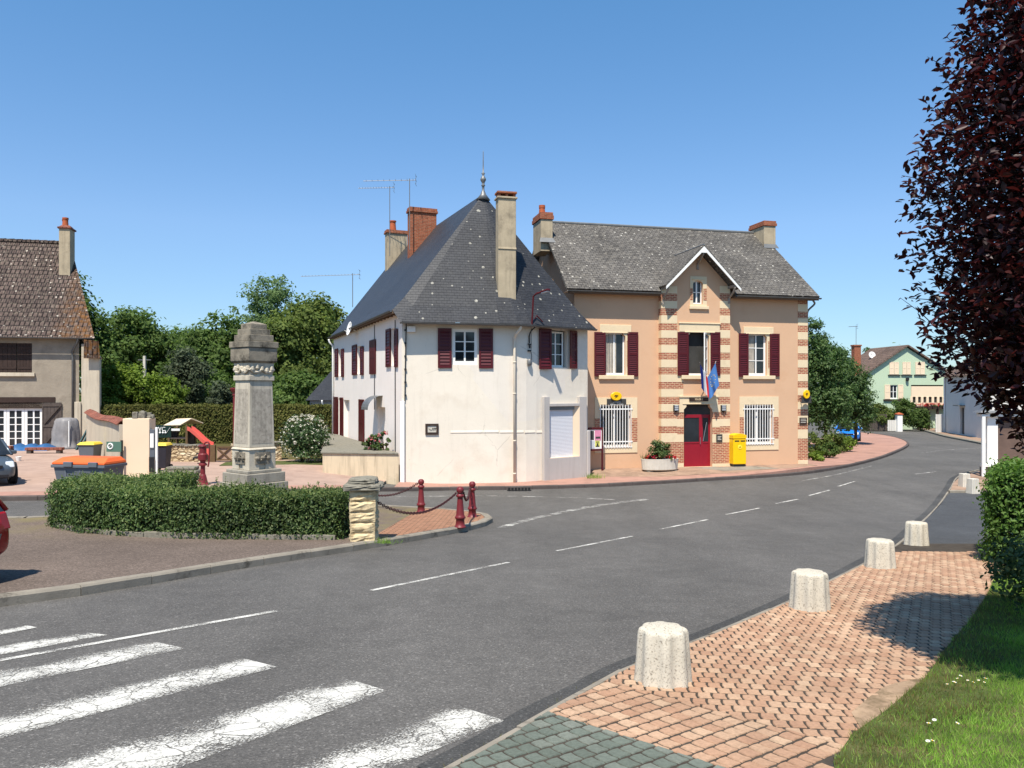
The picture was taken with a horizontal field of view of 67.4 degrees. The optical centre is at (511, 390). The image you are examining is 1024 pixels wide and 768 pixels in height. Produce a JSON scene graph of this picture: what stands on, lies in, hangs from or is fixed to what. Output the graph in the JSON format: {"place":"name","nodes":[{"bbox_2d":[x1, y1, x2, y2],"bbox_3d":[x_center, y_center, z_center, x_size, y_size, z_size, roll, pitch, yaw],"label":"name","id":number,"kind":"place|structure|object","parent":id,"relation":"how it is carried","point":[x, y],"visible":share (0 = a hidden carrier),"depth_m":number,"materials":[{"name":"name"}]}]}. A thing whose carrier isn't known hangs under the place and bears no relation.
{"place":"outdoors","nodes":[
{"label":"outdoors","id":0,"kind":"place"},
{"bbox_2d":[0,485,342,495],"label":"pavement","id":1,"kind":"structure","parent":0,"point":[42,492],"depth_m":22.45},
{"bbox_2d":[51,456,126,479],"bbox_3d":[-12.357,2.466,22.382,1.801,1.049,1.036,0,0,10],"label":"waste container","id":2,"kind":"object","parent":1,"relation":"on","point":[66,466],"visible":0.69,"depth_m":22.04,"materials":[{"name":"orange plastic"}]},
{"bbox_2d":[0,444,384,491],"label":"gravel forecourt","id":3,"kind":"structure","parent":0,"point":[36,471],"depth_m":28.33,"materials":[{"name":"gravel"}]},
{"bbox_2d":[0,438,17,483],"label":"parked car","id":4,"kind":"object","parent":3,"relation":"on","point":[8,468],"visible":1,"depth_m":24.44,"materials":[{"name":"silver metal"}]},
{"bbox_2d":[13,443,55,450],"bbox_3d":[-23.966,2.826,38.500,1.900,0.348,1.000,0,0,0],"label":"tarpaulin","id":5,"kind":"object","parent":3,"relation":"on","point":[20,447],"visible":0.58,"depth_m":38.19,"materials":[{"name":"plastic"}]},
{"bbox_2d":[51,418,80,448],"bbox_3d":[-22.896,2.200,39.494,1.488,1.600,1.276,0,0,11],"label":"covered stack","id":6,"kind":"object","parent":3,"relation":"on","point":[65,432],"visible":0.88,"depth_m":39.13,"materials":[{"name":"grey fabric"}]},
{"bbox_2d":[77,441,102,455],"bbox_3d":[-16.475,2.500,30.013,0.669,0.980,0.730,0,0,0],"label":"wheeled bin","id":7,"kind":"object","parent":3,"relation":"on","point":[90,448],"visible":0.77,"depth_m":29.71,"materials":[{"name":"grey plastic"}]},
{"bbox_2d":[84,409,123,455],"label":"garden wall","id":8,"kind":"structure","parent":3,"relation":"on","point":[103,429],"depth_m":30.55,"materials":[{"name":"paint"}]},
{"bbox_2d":[106,440,122,456],"bbox_3d":[-13.042,2.369,25.195,0.539,1.462,0.083,0,0,1],"label":"green sign","id":9,"kind":"object","parent":3,"relation":"on","point":[114,446],"visible":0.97,"depth_m":25.17,"materials":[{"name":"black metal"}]},
{"bbox_2d":[123,411,157,476],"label":"gate pier","id":10,"kind":"structure","parent":3,"relation":"on","point":[140,442],"depth_m":25.41,"materials":[{"name":"paint"}]},
{"bbox_2d":[158,442,172,469],"bbox_3d":[-12.967,2.465,28.522,0.538,1.050,0.610,0,0,0],"label":"wheeled bin","id":11,"kind":"object","parent":3,"relation":"on","point":[164,453],"visible":0.66,"depth_m":28.28,"materials":[{"name":"plastic"}]},
{"bbox_2d":[171,443,210,461],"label":"stone wall","id":12,"kind":"structure","parent":3,"relation":"on","point":[182,452],"depth_m":32.26,"materials":[{"name":"stone"}]},
{"bbox_2d":[192,441,209,484],"bbox_3d":[-9.870,2.301,24.386,0.500,1.378,0.402,0,0,-28],"label":"water pump","id":13,"kind":"object","parent":3,"relation":"on","point":[202,456],"visible":0.99,"depth_m":24.33,"materials":[{"name":"red metal"}]},
{"bbox_2d":[100,402,331,443],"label":"clipped hedge","id":14,"kind":"object","parent":3,"relation":"on","point":[216,426],"visible":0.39,"depth_m":42.81,"materials":[{"name":"plant"}]},
{"bbox_2d":[207,445,231,461],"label":"wooden gate","id":15,"kind":"structure","parent":3,"relation":"on","point":[224,453],"depth_m":32.14,"materials":[{"name":"brown wood"}]},
{"bbox_2d":[214,444,322,459],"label":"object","id":16,"kind":"object","parent":3,"relation":"on","point":[291,457],"depth_m":35.04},
{"bbox_2d":[165,418,213,444],"bbox_3d":[-15.429,2.219,37.025,2.180,1.762,1.350,0,0,0],"label":"playhouse","id":17,"kind":"object","parent":16,"relation":"on","point":[192,433],"visible":0.77,"depth_m":36.81,"materials":[{"name":"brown wood"}]},
{"bbox_2d":[219,461,322,465],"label":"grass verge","id":18,"kind":"object","parent":3,"relation":"on","point":[292,462],"depth_m":31.52,"materials":[{"name":"plant"}]},
{"bbox_2d":[274,413,333,461],"bbox_3d":[-8.699,2.030,32.124,2.448,2.172,2.369,0,0,0],"label":"flowering shrub","id":19,"kind":"object","parent":18,"relation":"on","point":[306,433],"visible":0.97,"depth_m":31.83,"materials":[{"name":"green plant"}]},
{"bbox_2d":[0,506,417,592],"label":"island pavement","id":20,"kind":"structure","parent":0,"point":[37,553],"depth_m":13.39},
{"bbox_2d":[53,517,335,539],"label":"kerb","id":21,"kind":"structure","parent":20,"relation":"on","point":[154,534],"depth_m":15.38,"materials":[{"name":"concrete"}]},
{"bbox_2d":[219,321,287,489],"bbox_3d":[-6.720,0.770,20.000,1.720,5.124,1.720,0,0,39],"label":"war memorial","id":22,"kind":"object","parent":20,"relation":"on","point":[253,345],"visible":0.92,"depth_m":19.73,"materials":[{"name":"stone"}]},
{"bbox_2d":[343,476,383,541],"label":"stone pillar","id":23,"kind":"structure","parent":20,"relation":"on","point":[363,507],"depth_m":14.91,"materials":[{"name":"stone"}]},
{"bbox_2d":[378,508,483,537],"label":"brick pavement","id":24,"kind":"structure","parent":0,"point":[432,520],"depth_m":18.56,"materials":[{"name":"brick"}]},
{"bbox_2d":[417,479,425,511],"bbox_3d":[-2.519,2.924,21.291,0.270,0.930,0.270,0,0,0],"label":"cast bollard","id":25,"kind":"object","parent":24,"relation":"on","point":[421,504],"visible":0.89,"depth_m":21.22,"materials":[{"name":"red metal"}]},
{"bbox_2d":[467,481,477,516],"bbox_3d":[-1.033,2.835,20.000,0.270,0.930,0.270,0,0,0],"label":"cast bollard","id":26,"kind":"object","parent":24,"relation":"on","point":[472,507],"visible":0.95,"depth_m":19.93,"materials":[{"name":"red metal"}]},
{"bbox_2d":[0,422,980,767],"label":"road","id":27,"kind":"structure","parent":0,"point":[538,618],"depth_m":9.23,"materials":[{"name":"asphalt"}]},
{"bbox_2d":[0,499,9,553],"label":"parked car","id":28,"kind":"object","parent":27,"relation":"on","point":[4,531],"visible":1,"depth_m":10.68,"materials":[{"name":"red paint"}]},
{"bbox_2d":[0,633,103,653],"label":"crossing stripe","id":29,"kind":"object","parent":27,"relation":"on","point":[26,645],"visible":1,"depth_m":7.63,"materials":[{"name":"paint"}]},
{"bbox_2d":[0,643,182,685],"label":"crossing stripe","id":30,"kind":"object","parent":27,"relation":"on","point":[23,675],"visible":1,"depth_m":6.99,"materials":[{"name":"paint"}]},
{"bbox_2d":[78,270,110,372],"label":"broadleaf tree","id":31,"kind":"object","parent":27,"relation":"on","point":[96,322],"visible":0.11,"depth_m":62.11,"materials":[{"name":"green plant"}]},
{"bbox_2d":[79,304,183,388],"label":"broadleaf tree","id":32,"kind":"object","parent":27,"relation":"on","point":[131,336],"visible":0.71,"depth_m":64.39,"materials":[{"name":"green plant"}]},
{"bbox_2d":[101,360,165,408],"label":"round shrub","id":33,"kind":"object","parent":27,"relation":"on","point":[126,386],"visible":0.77,"depth_m":48.21,"materials":[{"name":"green plant"}]},
{"bbox_2d":[0,659,275,737],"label":"crossing stripe","id":34,"kind":"object","parent":27,"relation":"on","point":[105,702],"visible":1,"depth_m":6.00,"materials":[{"name":"paint"}]},
{"bbox_2d":[0,611,276,660],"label":"line","id":35,"kind":"object","parent":27,"relation":"on","point":[75,646],"visible":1,"depth_m":7.97,"materials":[{"name":"paint"}]},
{"bbox_2d":[142,375,190,408],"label":"round shrub","id":36,"kind":"object","parent":27,"relation":"on","point":[170,394],"visible":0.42,"depth_m":49.46,"materials":[{"name":"green plant"}]},
{"bbox_2d":[159,344,216,407],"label":"grey shrub","id":37,"kind":"object","parent":27,"relation":"on","point":[186,369],"visible":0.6,"depth_m":53.47,"materials":[{"name":"green plant"}]},
{"bbox_2d":[41,466,349,539],"bbox_3d":[-6.955,2.550,16.696,7.838,1.641,3.757,0,0,32],"label":"round hedge","id":38,"kind":"object","parent":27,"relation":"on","point":[180,502],"visible":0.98,"depth_m":15.57,"materials":[{"name":"green plant"}]},
{"bbox_2d":[164,309,243,382],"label":"broadleaf tree","id":39,"kind":"object","parent":27,"relation":"on","point":[211,344],"visible":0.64,"depth_m":62.25,"materials":[{"name":"green plant"}]},
{"bbox_2d":[35,681,382,767],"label":"crossing stripe","id":40,"kind":"object","parent":27,"relation":"on","point":[286,712],"visible":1,"depth_m":5.32,"materials":[{"name":"paint"}]},
{"bbox_2d":[197,366,234,403],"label":"round shrub","id":41,"kind":"object","parent":27,"relation":"on","point":[220,377],"visible":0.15,"depth_m":57.76,"materials":[{"name":"green plant"}]},
{"bbox_2d":[205,380,232,405],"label":"grey shrub","id":42,"kind":"object","parent":27,"relation":"on","point":[218,391],"visible":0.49,"depth_m":49.71,"materials":[{"name":"green plant"}]},
{"bbox_2d":[0,505,492,606],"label":"kerb","id":43,"kind":"structure","parent":27,"relation":"on","point":[64,591],"depth_m":11.90,"materials":[{"name":"concrete"}]},
{"bbox_2d":[454,487,465,527],"bbox_3d":[-1.181,2.654,17.492,0.270,0.930,0.270,0,0,0],"label":"cast bollard","id":44,"kind":"object","parent":43,"relation":"on","point":[460,518],"visible":1,"depth_m":17.42,"materials":[{"name":"red metal"}]},
{"bbox_2d":[377,492,457,514],"bbox_3d":[-1.951,2.406,16.307,0.064,0.452,2.800,0,0,31],"label":"chain","id":45,"kind":"object","parent":44,"relation":"hanging from","point":[425,511],"visible":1,"depth_m":16.23,"materials":[{"name":"metal"}]},
{"bbox_2d":[228,274,308,325],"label":"poplar tree","id":46,"kind":"object","parent":27,"relation":"on","point":[277,295],"visible":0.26,"depth_m":87.00,"materials":[{"name":"green plant"}]},
{"bbox_2d":[261,309,327,391],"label":"broadleaf tree","id":47,"kind":"object","parent":27,"relation":"on","point":[285,332],"visible":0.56,"depth_m":59.04,"materials":[{"name":"green plant"}]},
{"bbox_2d":[273,368,326,404],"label":"round shrub","id":48,"kind":"object","parent":27,"relation":"on","point":[301,386],"visible":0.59,"depth_m":49.13,"materials":[{"name":"green plant"}]},
{"bbox_2d":[276,290,347,377],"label":"broadleaf tree","id":49,"kind":"object","parent":27,"relation":"on","point":[321,316],"visible":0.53,"depth_m":62.33,"materials":[{"name":"green plant"}]},
{"bbox_2d":[301,709,501,767],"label":"crossing stripe","id":50,"kind":"object","parent":27,"relation":"on","point":[447,722],"visible":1,"depth_m":5.09,"materials":[{"name":"paint"}]},
{"bbox_2d":[0,432,908,500],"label":"kerb","id":51,"kind":"structure","parent":27,"relation":"on","point":[39,497],"depth_m":29.05,"materials":[{"name":"concrete"}]},
{"bbox_2d":[416,470,972,767],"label":"gutter","id":52,"kind":"object","parent":27,"relation":"on","point":[496,730],"visible":0.52,"depth_m":6.15,"materials":[{"name":"concrete"}]},
{"bbox_2d":[444,469,978,767],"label":"kerb","id":53,"kind":"structure","parent":27,"relation":"on","point":[511,732],"depth_m":6.06,"materials":[{"name":"concrete"}]},
{"bbox_2d":[869,402,894,428],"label":"garden shrub","id":54,"kind":"object","parent":27,"relation":"on","point":[883,409],"visible":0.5,"depth_m":71.80,"materials":[{"name":"green plant"}]},
{"bbox_2d":[889,397,916,427],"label":"garden shrub","id":55,"kind":"object","parent":27,"relation":"on","point":[903,405],"visible":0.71,"depth_m":72.20,"materials":[{"name":"green plant"}]},
{"bbox_2d":[0,0,1018,389],"label":"sky","id":56,"kind":"structure","parent":0,"point":[192,150],"materials":[{"name":"blue"}]},
{"bbox_2d":[395,432,906,489],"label":"post office pavement","id":57,"kind":"structure","parent":0,"point":[870,445],"depth_m":33.05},
{"bbox_2d":[808,431,834,452],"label":"shrub","id":58,"kind":"object","parent":57,"relation":"on","point":[815,440],"visible":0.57,"depth_m":41.87,"materials":[{"name":"green plant"}]},
{"bbox_2d":[817,442,838,457],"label":"shrub","id":59,"kind":"object","parent":57,"relation":"on","point":[833,452],"visible":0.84,"depth_m":40.34,"materials":[{"name":"green plant"}]},
{"bbox_2d":[808,316,859,434],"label":"linden tree","id":60,"kind":"object","parent":57,"relation":"on","point":[823,367],"visible":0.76,"depth_m":46.18,"materials":[{"name":"green plant"}]},
{"bbox_2d":[825,430,847,452],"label":"shrub","id":61,"kind":"object","parent":57,"relation":"on","point":[838,441],"visible":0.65,"depth_m":43.82,"materials":[{"name":"green plant"}]},
{"bbox_2d":[827,343,879,441],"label":"linden tree","id":62,"kind":"object","parent":57,"relation":"on","point":[861,416],"visible":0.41,"depth_m":50.51,"materials":[{"name":"green plant"}]},
{"bbox_2d":[590,464,816,476],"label":"plaza pavement","id":63,"kind":"structure","parent":0,"point":[630,472],"depth_m":32.45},
{"bbox_2d":[588,427,602,470],"bbox_3d":[3.479,2.515,32.576,0.840,1.895,0.060,0,0,-21],"label":"notice board","id":64,"kind":"object","parent":63,"relation":"on","point":[596,438],"visible":0.82,"depth_m":32.61,"materials":[{"name":"red paint"}]},
{"bbox_2d":[641,458,678,471],"bbox_3d":[6.284,3.189,32.643,1.700,0.585,0.782,0,0,-14],"label":"stone planter","id":65,"kind":"object","parent":63,"relation":"on","point":[652,465],"visible":0.91,"depth_m":32.29,"materials":[{"name":"concrete"}]},
{"bbox_2d":[648,438,670,458],"bbox_3d":[6.281,2.559,32.664,0.924,1.058,0.886,0,0,-41],"label":"planter shrub","id":66,"kind":"object","parent":65,"relation":"in","point":[660,450],"visible":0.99,"depth_m":32.52,"materials":[{"name":"green plant"}]},
{"bbox_2d":[729,433,746,466],"bbox_3d":[10.054,2.654,34.248,0.660,1.480,0.512,0,0,-11],"label":"letter box","id":67,"kind":"object","parent":63,"relation":"on","point":[737,449],"visible":1,"depth_m":34.03,"materials":[{"name":"yellow metal"}]},
{"bbox_2d":[701,466,776,470],"bbox_3d":[9.808,3.395,33.416,3.429,0.032,1.207,0,0,-14],"label":"door apron","id":68,"kind":"object","parent":63,"relation":"on","point":[736,468],"depth_m":33.27,"materials":[{"name":"concrete"}]},
{"bbox_2d":[457,544,991,767],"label":"paved walk","id":69,"kind":"structure","parent":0,"point":[829,760],"depth_m":5.95,"materials":[{"name":"brick"}]},
{"bbox_2d":[452,711,724,767],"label":"green pavers","id":70,"kind":"object","parent":69,"relation":"on","point":[598,748],"visible":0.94,"depth_m":4.85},
{"bbox_2d":[634,621,691,688],"bbox_3d":[1.242,2.183,6.317,0.451,0.473,0.451,0,0,-18],"label":"concrete bollard","id":71,"kind":"object","parent":69,"relation":"on","point":[663,660],"visible":0.91,"depth_m":6.15,"materials":[{"name":"concrete"}]},
{"bbox_2d":[549,681,843,767],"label":"walk pavers","id":72,"kind":"object","parent":69,"relation":"on","point":[763,747],"visible":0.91,"depth_m":5.21,"materials":[{"name":"brick"}]},
{"bbox_2d":[606,551,998,744],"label":"walk pavers","id":73,"kind":"object","parent":69,"relation":"on","point":[958,563],"visible":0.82,"depth_m":7.43,"materials":[{"name":"brick"}]},
{"bbox_2d":[788,568,830,612],"bbox_3d":[3.534,2.385,9.120,0.451,0.473,0.451,0,0,-2],"label":"concrete bollard","id":74,"kind":"object","parent":73,"relation":"on","point":[809,590],"visible":0.93,"depth_m":8.97,"materials":[{"name":"concrete"}]},
{"bbox_2d":[864,538,895,569],"bbox_3d":[5.853,2.608,12.215,0.451,0.473,0.451,0,0,13],"label":"concrete bollard","id":75,"kind":"object","parent":73,"relation":"on","point":[879,553],"visible":0.88,"depth_m":12.06,"materials":[{"name":"concrete"}]},
{"bbox_2d":[851,678,923,726],"bbox_3d":[2.852,2.342,5.847,0.219,0.081,1.533,0,0,44],"label":"sandy patch","id":76,"kind":"object","parent":73,"relation":"on","point":[868,708],"visible":0.84,"depth_m":5.80,"materials":[{"name":"sand"}]},
{"bbox_2d":[904,521,929,545],"bbox_3d":[7.910,2.810,15.019,0.451,0.473,0.451,0,0,-16],"label":"concrete bollard","id":77,"kind":"object","parent":69,"relation":"on","point":[916,533],"visible":0.94,"depth_m":14.86,"materials":[{"name":"concrete"}]},
{"bbox_2d":[833,566,1023,767],"bbox_3d":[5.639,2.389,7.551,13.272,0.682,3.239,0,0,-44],"label":"grass","id":78,"kind":"structure","parent":0,"point":[994,689],"depth_m":5.36,"materials":[{"name":"plant"}]},
{"bbox_2d":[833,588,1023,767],"bbox_3d":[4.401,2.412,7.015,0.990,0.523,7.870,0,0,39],"label":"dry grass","id":79,"kind":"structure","parent":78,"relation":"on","point":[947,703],"depth_m":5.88,"materials":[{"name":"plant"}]},
{"bbox_2d":[894,0,1023,454],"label":"purple plum tree","id":80,"kind":"object","parent":78,"relation":"on","point":[999,268],"visible":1,"depth_m":5.87,"materials":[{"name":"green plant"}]},
{"bbox_2d":[980,531,1023,610],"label":"dark shrub","id":81,"kind":"object","parent":78,"relation":"on","point":[1011,555],"visible":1,"depth_m":8.81,"materials":[{"name":"green plant"}]},
{"bbox_2d":[902,493,988,543],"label":"driveway","id":82,"kind":"structure","parent":0,"point":[952,518],"depth_m":19.84,"materials":[{"name":"asphalt"}]},
{"bbox_2d":[966,478,979,493],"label":"concrete block","id":83,"kind":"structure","parent":82,"relation":"on","point":[972,484],"depth_m":26.82,"materials":[{"name":"concrete"}]},
{"bbox_2d":[927,428,980,440],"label":"pavement","id":84,"kind":"structure","parent":0,"point":[960,436],"depth_m":62.24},
{"bbox_2d":[908,407,934,430],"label":"garden shrub","id":85,"kind":"object","parent":84,"relation":"on","point":[920,419],"visible":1,"depth_m":71.12,"materials":[{"name":"green plant"}]},
{"bbox_2d":[951,471,987,489],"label":"drive pavement","id":86,"kind":"structure","parent":0,"point":[955,486],"depth_m":29.86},
{"bbox_2d":[974,411,1023,476],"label":"white garage","id":87,"kind":"structure","parent":86,"relation":"on","point":[995,445],"depth_m":32.05,"materials":[{"name":"paint"}]},
{"bbox_3d":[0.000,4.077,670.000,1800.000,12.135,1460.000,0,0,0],"label":"ground","id":88,"kind":"structure","parent":0,"visible":0},
{"bbox_2d":[0,217,101,445],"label":"tiled house","id":89,"kind":"structure","parent":88,"relation":"on","point":[46,331],"depth_m":42.21,"materials":[{"name":"brown tile"}]},
{"bbox_2d":[0,408,6,443],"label":"window","id":90,"kind":"structure","parent":89,"relation":"in","point":[3,411],"depth_m":41.61,"materials":[{"name":"white paint"}]},
{"bbox_2d":[7,408,24,445],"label":"window","id":91,"kind":"structure","parent":89,"relation":"in","point":[15,416],"depth_m":41.75,"materials":[{"name":"white paint"}]},
{"bbox_2d":[25,408,41,444],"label":"window","id":92,"kind":"structure","parent":89,"relation":"in","point":[33,416],"depth_m":41.96,"materials":[{"name":"white paint"}]},
{"bbox_2d":[306,371,331,404],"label":"outbuilding","id":93,"kind":"structure","parent":88,"relation":"on","point":[321,393],"depth_m":47.72,"materials":[{"name":"stone"}]},
{"bbox_2d":[321,434,398,484],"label":"terrace wall","id":94,"kind":"structure","parent":88,"relation":"on","point":[342,455],"depth_m":28.71,"materials":[{"name":"beige stone"}]},
{"bbox_2d":[301,152,596,483],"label":"white house","id":95,"kind":"structure","parent":88,"relation":"on","point":[451,364],"depth_m":29.67,"materials":[{"name":"paint"}]},
{"bbox_2d":[452,329,476,364],"bbox_3d":[-1.791,-1.644,29.098,0.947,1.354,0.055,0,0,-10],"label":"window","id":96,"kind":"structure","parent":95,"relation":"in","point":[464,341],"depth_m":29.08,"materials":[{"name":"white paint"}]},
{"bbox_2d":[552,331,562,366],"bbox_3d":[1.713,-1.628,30.615,0.824,1.425,0.055,0,0,-38],"label":"window","id":97,"kind":"structure","parent":95,"relation":"in","point":[557,337],"depth_m":30.70,"materials":[{"name":"white paint"}]},
{"bbox_2d":[532,205,821,469],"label":"town hall","id":98,"kind":"structure","parent":88,"relation":"on","point":[664,311],"depth_m":34.26,"materials":[{"name":"beige stone"}]},
{"bbox_2d":[606,333,623,374],"bbox_3d":[4.446,-1.592,33.514,0.946,1.849,0.055,0,0,-14],"label":"window","id":99,"kind":"structure","parent":98,"relation":"in","point":[614,341],"depth_m":33.50,"materials":[{"name":"white paint"}]},
{"bbox_2d":[601,404,629,446],"bbox_3d":[4.458,1.543,33.526,1.449,1.863,0.055,0,0,-14],"label":"window","id":100,"kind":"structure","parent":98,"relation":"in","point":[605,406],"depth_m":33.55,"materials":[{"name":"white paint"}]},
{"bbox_2d":[607,392,625,404],"bbox_3d":[4.547,0.349,33.286,0.887,0.568,0.128,0,0,-14],"label":"post sign","id":101,"kind":"object","parent":98,"relation":"attached to","point":[615,399],"visible":1,"depth_m":33.25,"materials":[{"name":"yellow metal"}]},
{"bbox_2d":[693,281,700,303],"bbox_3d":[8.187,-4.340,34.131,0.480,1.034,0.055,0,0,-14],"label":"window","id":102,"kind":"structure","parent":98,"relation":"in","point":[696,285],"depth_m":34.12,"materials":[{"name":"glass"}]},
{"bbox_2d":[684,414,709,466],"bbox_3d":[8.188,2.230,34.141,1.377,2.308,0.125,0,0,-14],"label":"door","id":103,"kind":"structure","parent":98,"relation":"in","point":[696,427],"depth_m":34.17,"materials":[{"name":"red paint"}]},
{"bbox_2d":[689,332,707,374],"bbox_3d":[8.257,-1.615,33.946,1.022,1.926,0.415,0,0,-14],"label":"window","id":104,"kind":"structure","parent":98,"relation":"in","point":[705,334],"depth_m":34.04,"materials":[{"name":"white paint"}]},
{"bbox_2d":[707,362,718,398],"bbox_3d":[8.749,-0.432,33.707,0.354,1.653,0.736,0,0,-23],"label":"european flag","id":105,"kind":"object","parent":98,"relation":"attached to","point":[713,381],"visible":1,"depth_m":33.55,"materials":[{"name":"blue fabric"}]},
{"bbox_2d":[749,334,764,375],"bbox_3d":[11.142,-1.633,35.133,0.959,1.924,0.055,0,0,-14],"label":"window","id":106,"kind":"structure","parent":98,"relation":"in","point":[756,341],"depth_m":35.15,"materials":[{"name":"white paint"}]},
{"bbox_2d":[745,404,770,443],"bbox_3d":[11.190,1.546,35.156,1.480,1.808,0.055,0,0,-14],"label":"window","id":107,"kind":"structure","parent":98,"relation":"in","point":[754,406],"depth_m":35.15,"materials":[{"name":"white paint"}]},
{"bbox_2d":[830,326,946,429],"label":"green house","id":108,"kind":"structure","parent":88,"relation":"on","point":[899,372],"depth_m":75.41,"materials":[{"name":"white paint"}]},
{"bbox_2d":[939,347,1022,437],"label":"pale house","id":109,"kind":"structure","parent":88,"relation":"on","point":[961,417],"depth_m":63.34,"materials":[{"name":"white paint"}]},
{"bbox_2d":[972,454,1023,562],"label":"privet hedge","id":110,"kind":"object","parent":88,"relation":"on","point":[1002,506],"visible":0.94,"depth_m":12.62,"materials":[{"name":"green plant"}]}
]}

